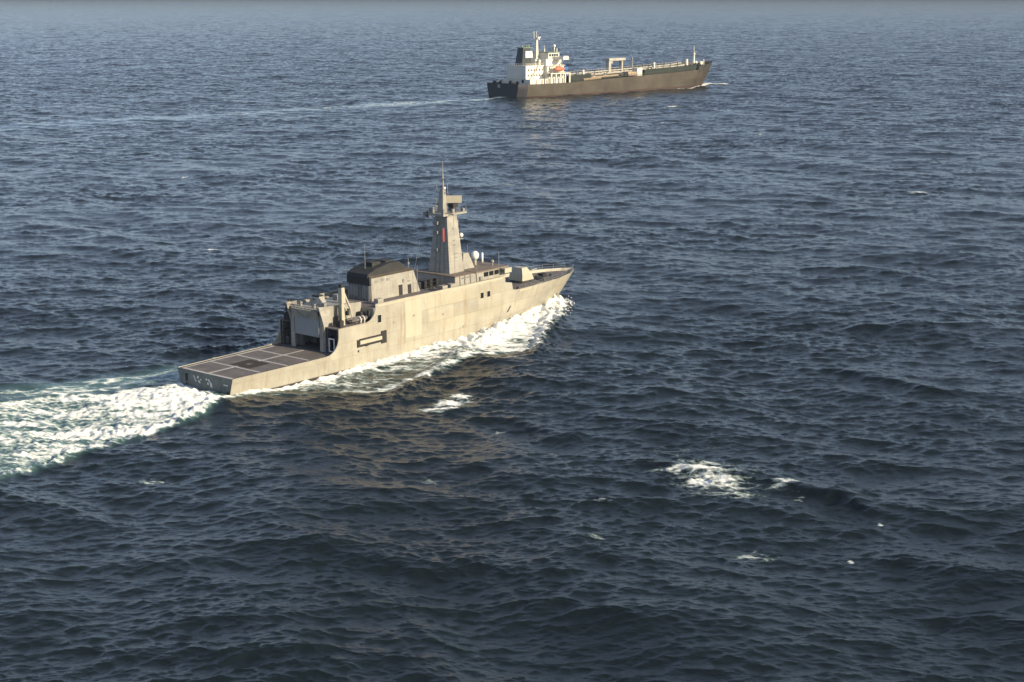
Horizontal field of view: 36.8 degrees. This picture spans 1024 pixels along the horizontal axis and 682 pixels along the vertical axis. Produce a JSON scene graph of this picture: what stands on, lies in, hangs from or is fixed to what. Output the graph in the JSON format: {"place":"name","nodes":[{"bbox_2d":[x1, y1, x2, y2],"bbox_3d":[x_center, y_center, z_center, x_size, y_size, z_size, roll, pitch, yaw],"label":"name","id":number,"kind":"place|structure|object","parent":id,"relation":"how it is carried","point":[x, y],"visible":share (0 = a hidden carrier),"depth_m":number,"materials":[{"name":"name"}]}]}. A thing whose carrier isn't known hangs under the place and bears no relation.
{"place":"outdoors","nodes":[
{"label":"outdoors","id":0,"kind":"place"},
{"bbox_2d":[0,0,1023,681],"bbox_3d":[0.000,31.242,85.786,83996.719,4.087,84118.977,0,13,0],"label":"sea","id":1,"kind":"structure","parent":0,"point":[748,406],"depth_m":220.14,"materials":[{"name":"liquid"}]},
{"bbox_2d":[178,162,573,394],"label":"patrol vessel","id":2,"kind":"object","parent":1,"relation":"on","point":[380,309],"visible":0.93,"depth_m":216.88,"materials":[{"name":"paint"}]},
{"bbox_2d":[377,314,381,322],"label":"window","id":3,"kind":"structure","parent":2,"relation":"in","point":[379,317],"depth_m":212.43,"materials":[{"name":"black glass"}]},
{"bbox_2d":[487,31,711,97],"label":"oil tanker","id":4,"kind":"object","parent":1,"relation":"on","point":[536,73],"visible":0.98,"depth_m":783.74,"materials":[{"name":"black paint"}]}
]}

